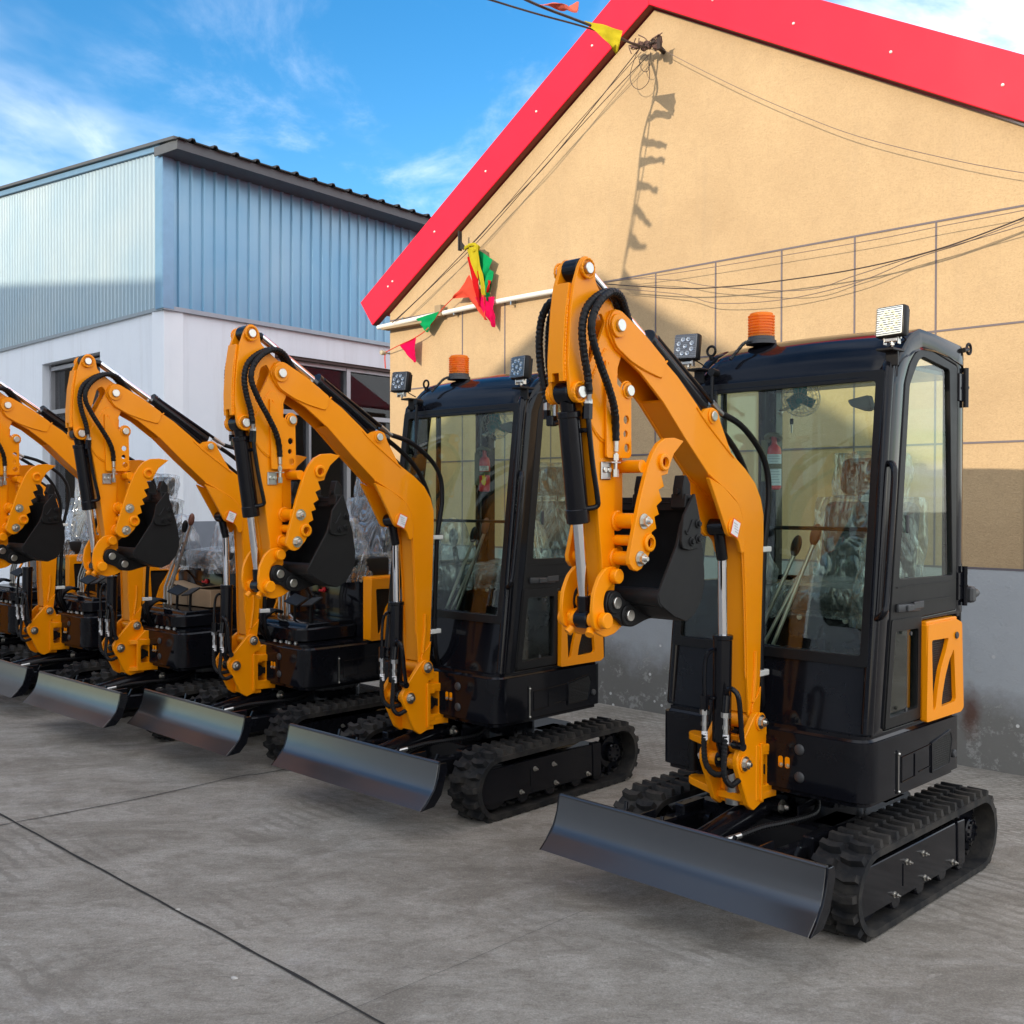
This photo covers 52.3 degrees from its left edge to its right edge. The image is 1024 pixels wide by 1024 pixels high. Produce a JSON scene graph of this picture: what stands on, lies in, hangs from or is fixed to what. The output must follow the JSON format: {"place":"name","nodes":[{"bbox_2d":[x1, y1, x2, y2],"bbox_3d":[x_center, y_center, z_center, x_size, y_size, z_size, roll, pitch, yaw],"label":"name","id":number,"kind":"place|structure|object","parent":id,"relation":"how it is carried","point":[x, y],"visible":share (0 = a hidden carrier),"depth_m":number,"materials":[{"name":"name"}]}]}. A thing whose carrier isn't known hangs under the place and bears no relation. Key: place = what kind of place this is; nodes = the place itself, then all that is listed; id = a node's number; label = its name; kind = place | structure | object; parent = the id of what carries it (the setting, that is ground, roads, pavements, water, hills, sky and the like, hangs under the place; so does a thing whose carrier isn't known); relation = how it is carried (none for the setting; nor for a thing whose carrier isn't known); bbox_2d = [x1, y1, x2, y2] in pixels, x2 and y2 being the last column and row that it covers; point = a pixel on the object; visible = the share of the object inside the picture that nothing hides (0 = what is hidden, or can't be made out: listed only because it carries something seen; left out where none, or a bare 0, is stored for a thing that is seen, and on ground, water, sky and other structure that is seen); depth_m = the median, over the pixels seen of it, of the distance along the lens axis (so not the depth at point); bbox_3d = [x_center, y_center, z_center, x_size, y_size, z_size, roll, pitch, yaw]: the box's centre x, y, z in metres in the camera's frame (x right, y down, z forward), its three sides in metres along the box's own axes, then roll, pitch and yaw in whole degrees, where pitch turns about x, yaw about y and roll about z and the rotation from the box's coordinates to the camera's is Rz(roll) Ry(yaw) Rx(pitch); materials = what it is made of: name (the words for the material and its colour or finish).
{"place":"outdoors","nodes":[
{"label":"outdoors","id":0,"kind":"place"},
{"bbox_2d":[0,135,430,612],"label":"warehouse","id":1,"kind":"structure","parent":0,"point":[163,268],"depth_m":13.23,"materials":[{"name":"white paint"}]},
{"bbox_2d":[50,357,99,512],"bbox_3d":[-5.739,-1.004,13.872,1.800,2.050,0.100,1,1,44],"label":"window","id":2,"kind":"structure","parent":1,"relation":"in","point":[54,369],"depth_m":14.44,"materials":[{"name":"grey glass"}]},
{"bbox_2d":[275,355,389,517],"bbox_3d":[-2.315,-0.974,14.324,0.180,2.110,2.550,1,1,38],"label":"window","id":3,"kind":"structure","parent":1,"relation":"in","point":[346,369],"depth_m":14.36,"materials":[{"name":"glass"}]},
{"bbox_2d":[0,680,1023,1023],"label":"ground","id":4,"kind":"structure","parent":0,"point":[358,900],"depth_m":3.98,"materials":[{"name":"concrete"}]},
{"bbox_2d":[0,484,95,658],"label":"mini excavator","id":5,"kind":"object","parent":4,"relation":"on","point":[11,642],"visible":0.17,"depth_m":9.30,"materials":[{"name":"metal"}]},
{"bbox_2d":[0,452,183,697],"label":"mini excavator","id":6,"kind":"object","parent":4,"relation":"on","point":[57,633],"visible":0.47,"depth_m":8.23,"materials":[{"name":"metal"}]},
{"bbox_2d":[1,769,283,824],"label":"ground joint","id":7,"kind":"object","parent":4,"relation":"on","point":[138,798],"visible":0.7,"depth_m":5.56,"materials":[{"name":"black"}]},
{"bbox_2d":[0,381,285,740],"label":"mini excavator","id":8,"kind":"object","parent":4,"relation":"on","point":[165,646],"visible":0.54,"depth_m":7.12,"materials":[{"name":"metal"}]},
{"bbox_2d":[166,580,219,607],"bbox_3d":[-2.322,0.599,7.672,0.560,0.163,0.152,1,1,39],"label":"cardboard box","id":9,"kind":"object","parent":8,"relation":"on","point":[203,597],"visible":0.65,"depth_m":7.54,"materials":[{"name":"brown cardboard"}]},
{"bbox_2d":[0,813,384,1023],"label":"ground joint","id":10,"kind":"object","parent":4,"relation":"on","point":[286,969],"visible":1,"depth_m":3.86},
{"bbox_2d":[65,354,391,759],"bbox_3d":[-1.637,0.329,6.625,1.228,2.440,2.340,1,1,44],"label":"mini excavator","id":11,"kind":"object","parent":4,"relation":"on","point":[310,659],"visible":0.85,"depth_m":6.38,"materials":[{"name":"metal"}]},
{"bbox_2d":[223,324,639,823],"bbox_3d":[-0.488,0.330,5.579,1.228,2.464,2.381,1,1,44],"label":"mini excavator","id":12,"kind":"object","parent":4,"relation":"on","point":[488,665],"visible":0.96,"depth_m":5.42,"materials":[{"name":"metal"}]},
{"bbox_2d":[475,447,490,491],"bbox_3d":[-0.179,-0.262,6.403,0.101,0.274,0.094,0,1,4],"label":"fire extinguisher","id":13,"kind":"object","parent":12,"relation":"attached to","point":[482,472],"visible":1,"depth_m":6.39,"materials":[{"name":"red metal"}]},
{"bbox_2d":[482,412,508,438],"bbox_3d":[-0.109,-0.529,6.325,0.211,0.176,0.132,0,1,26],"label":"cabin fan","id":14,"kind":"object","parent":12,"relation":"attached to","point":[494,423],"visible":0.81,"depth_m":6.30},
{"bbox_2d":[316,911,580,1022],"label":"ground joint","id":15,"kind":"object","parent":4,"relation":"on","point":[450,967],"visible":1,"depth_m":3.55,"materials":[{"name":"grey concrete"}]},
{"bbox_2d":[361,0,1023,775],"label":"workshop building","id":16,"kind":"structure","parent":4,"relation":"on","point":[673,166],"depth_m":7.13,"materials":[{"name":"paint"}]},
{"bbox_2d":[380,350,389,354],"bbox_3d":[-1.210,-1.520,9.973,0.048,0.047,0.120,1,1,44],"label":"insulator","id":17,"kind":"object","parent":16,"relation":"attached to","point":[382,352],"visible":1,"depth_m":9.94,"materials":[{"name":"ceramic"}]},
{"bbox_2d":[384,298,452,367],"bbox_3d":[-0.875,-1.637,9.598,0.032,0.544,1.004,-1,1,-44],"label":"bunting string","id":18,"kind":"object","parent":16,"relation":"attached to","point":[414,337],"visible":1,"depth_m":9.63,"materials":[{"name":"red fabric"}]},
{"bbox_2d":[400,338,415,361],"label":"pennant","id":19,"kind":"object","parent":18,"relation":"hanging from","point":[408,348],"visible":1,"depth_m":9.66,"materials":[{"name":"fabric"}]},
{"bbox_2d":[417,312,438,331],"bbox_3d":[-0.773,-1.719,9.486,0.339,0.167,0.033,1,1,44],"label":"pennant","id":20,"kind":"object","parent":18,"relation":"hanging from","point":[427,321],"visible":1,"depth_m":9.48,"materials":[{"name":"green fabric"}]},
{"bbox_2d":[452,275,473,298],"bbox_3d":[-0.409,-1.970,9.135,0.311,0.200,0.032,1,1,44],"label":"pennant","id":21,"kind":"object","parent":18,"relation":"hanging from","point":[466,285],"visible":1,"depth_m":9.14,"materials":[{"name":"orange fabric"}]},
{"bbox_2d":[458,231,468,250],"bbox_3d":[-0.375,-2.375,9.132,0.145,0.170,0.140,1,1,44],"label":"gable hook","id":22,"kind":"object","parent":16,"relation":"attached to","point":[461,245],"visible":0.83,"depth_m":9.13,"materials":[{"name":"metal"}]},
{"bbox_2d":[464,243,479,251],"bbox_3d":[-0.347,-2.285,9.031,0.181,0.093,0.049,1,1,44],"label":"cloth knot","id":23,"kind":"object","parent":22,"relation":"attached to","point":[469,245],"visible":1,"depth_m":9.01,"materials":[{"name":"yellow fabric"}]},
{"bbox_2d":[467,244,485,294],"bbox_3d":[-0.315,-2.076,8.992,0.219,0.443,0.050,1,1,44],"label":"pennant","id":24,"kind":"object","parent":23,"relation":"hanging from","point":[474,260],"visible":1,"depth_m":8.97,"materials":[{"name":"yellow fabric"}]},
{"bbox_2d":[467,257,480,306],"bbox_3d":[-0.335,-1.993,9.022,0.170,0.451,0.038,1,1,44],"label":"pennant","id":25,"kind":"object","parent":24,"relation":"hanging from","point":[475,282],"visible":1,"depth_m":9.00,"materials":[{"name":"red fabric"}]},
{"bbox_2d":[478,250,492,284],"bbox_3d":[-0.257,-2.122,8.964,0.200,0.352,0.064,1,1,43],"label":"pennant","id":26,"kind":"object","parent":23,"relation":"hanging from","point":[485,260],"visible":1,"depth_m":8.96,"materials":[{"name":"green fabric"}]},
{"bbox_2d":[484,269,493,300],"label":"pennant","id":27,"kind":"object","parent":26,"relation":"hanging from","point":[489,275],"visible":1,"depth_m":8.94,"materials":[{"name":"green fabric"}]},
{"bbox_2d":[475,297,495,327],"bbox_3d":[-0.228,-1.718,8.972,0.220,0.279,0.061,1,1,44],"label":"pennant","id":28,"kind":"object","parent":27,"relation":"hanging from","point":[487,308],"visible":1,"depth_m":8.94,"materials":[{"name":"fabric"}]},
{"bbox_2d":[486,280,490,292],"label":"pennant","id":29,"kind":"object","parent":27,"relation":"hanging from","point":[488,286],"visible":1,"depth_m":8.94,"materials":[{"name":"red fabric"}]},
{"bbox_2d":[463,289,486,319],"bbox_3d":[-0.320,-1.794,9.049,0.279,0.291,0.054,1,1,43],"label":"pennant","id":30,"kind":"object","parent":16,"relation":"hanging from","point":[471,294],"visible":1,"depth_m":9.03,"materials":[{"name":"orange fabric"}]},
{"bbox_2d":[392,49,638,322],"bbox_3d":[-0.089,-2.623,8.816,2.863,1.720,0.007,1,1,43],"label":"wall cable","id":31,"kind":"object","parent":16,"relation":"attached to","point":[526,185],"depth_m":8.56,"materials":[{"name":"black rubber"}]},
{"bbox_2d":[395,54,648,321],"bbox_3d":[-0.039,-2.603,8.797,2.922,1.650,0.006,1,1,43],"label":"wall cable","id":32,"kind":"object","parent":16,"relation":"attached to","point":[531,181],"depth_m":8.67,"materials":[{"name":"black rubber"}]},
{"bbox_2d":[628,33,665,53],"bbox_3d":[0.987,-3.460,7.713,0.282,0.175,0.230,0,1,15],"label":"wire bracket","id":33,"kind":"object","parent":16,"relation":"attached to","point":[655,43],"visible":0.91,"depth_m":7.68,"materials":[{"name":"metal"}]},
{"bbox_2d":[463,52,640,249],"bbox_3d":[0.268,-2.861,8.448,1.922,1.164,0.007,1,1,43],"label":"wall cable","id":34,"kind":"object","parent":33,"relation":"attached to","point":[557,145],"depth_m":8.36,"materials":[{"name":"black rubber"}]},
{"bbox_2d":[488,0,647,47],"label":"overhead wire","id":35,"kind":"object","parent":33,"relation":"attached to","point":[535,13],"visible":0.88,"depth_m":6.87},
{"bbox_2d":[524,0,639,46],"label":"bunting string","id":36,"kind":"object","parent":33,"relation":"attached to","point":[558,13],"visible":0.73,"depth_m":6.95,"materials":[{"name":"black"}]},
{"bbox_2d":[543,2,578,12],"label":"pennant","id":37,"kind":"object","parent":36,"relation":"hanging from","point":[573,8],"visible":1,"depth_m":6.78,"materials":[{"name":"orange fabric"}]},
{"bbox_2d":[585,21,621,52],"bbox_3d":[0.625,-3.252,7.142,0.259,0.229,0.056,0,1,12],"label":"pennant","id":38,"kind":"object","parent":36,"relation":"hanging from","point":[611,36],"visible":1,"depth_m":7.13,"materials":[{"name":"yellow fabric"}]},
{"bbox_2d":[630,53,650,89],"bbox_3d":[0.961,-3.315,7.814,0.193,0.299,0.006,1,1,44],"label":"wall cable","id":39,"kind":"object","parent":33,"relation":"hanging from","point":[642,70],"depth_m":7.80,"materials":[{"name":"black rubber"}]},
{"bbox_2d":[662,49,1023,172],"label":"wall cable","id":40,"kind":"object","parent":33,"relation":"attached to","point":[844,131],"depth_m":6.69,"materials":[{"name":"black rubber"}]},
{"bbox_2d":[603,210,1023,281],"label":"wall cable","id":41,"kind":"object","parent":16,"relation":"attached to","point":[828,247],"depth_m":6.76,"materials":[{"name":"black rubber"}]},
{"bbox_2d":[604,225,1023,290],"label":"wall cable","id":42,"kind":"object","parent":16,"relation":"attached to","point":[826,285],"depth_m":6.80,"materials":[{"name":"black rubber"}]},
{"bbox_2d":[605,217,1023,288],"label":"wall cable","id":43,"kind":"object","parent":16,"relation":"attached to","point":[833,272],"depth_m":6.68,"materials":[{"name":"black rubber"}]},
{"bbox_2d":[618,220,1023,303],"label":"wall cable","id":44,"kind":"object","parent":16,"relation":"attached to","point":[834,288],"depth_m":6.74,"materials":[{"name":"black rubber"}]},
{"bbox_2d":[535,256,997,942],"bbox_3d":[0.939,0.347,4.218,2.339,2.464,1.228,-1,1,-45],"label":"mini excavator","id":45,"kind":"object","parent":4,"relation":"on","point":[809,732],"visible":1,"depth_m":4.07,"materials":[{"name":"metal"}]},
{"bbox_2d":[761,432,782,489],"bbox_3d":[1.251,-0.245,5.021,0.101,0.274,0.094,0,1,17],"label":"fire extinguisher","id":46,"kind":"object","parent":45,"relation":"attached to","point":[772,451],"visible":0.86,"depth_m":5.00,"materials":[{"name":"red metal"}]},
{"bbox_2d":[778,387,820,416],"bbox_3d":[1.350,-0.537,4.925,0.211,0.176,0.132,0,1,27],"label":"cabin fan","id":47,"kind":"object","parent":45,"relation":"attached to","point":[797,398],"visible":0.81,"depth_m":4.90},
{"bbox_2d":[790,418,793,432],"bbox_3d":[1.318,-0.419,4.916,0.020,0.095,0.006,1,1,45],"label":"hanging key","id":48,"kind":"object","parent":47,"relation":"hanging from","point":[791,421],"visible":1,"depth_m":4.91,"materials":[{"name":"grey metal"}]},
{"bbox_2d":[0,0,1023,216],"label":"sky","id":49,"kind":"structure","parent":0,"point":[393,101],"materials":[{"name":"blue"}]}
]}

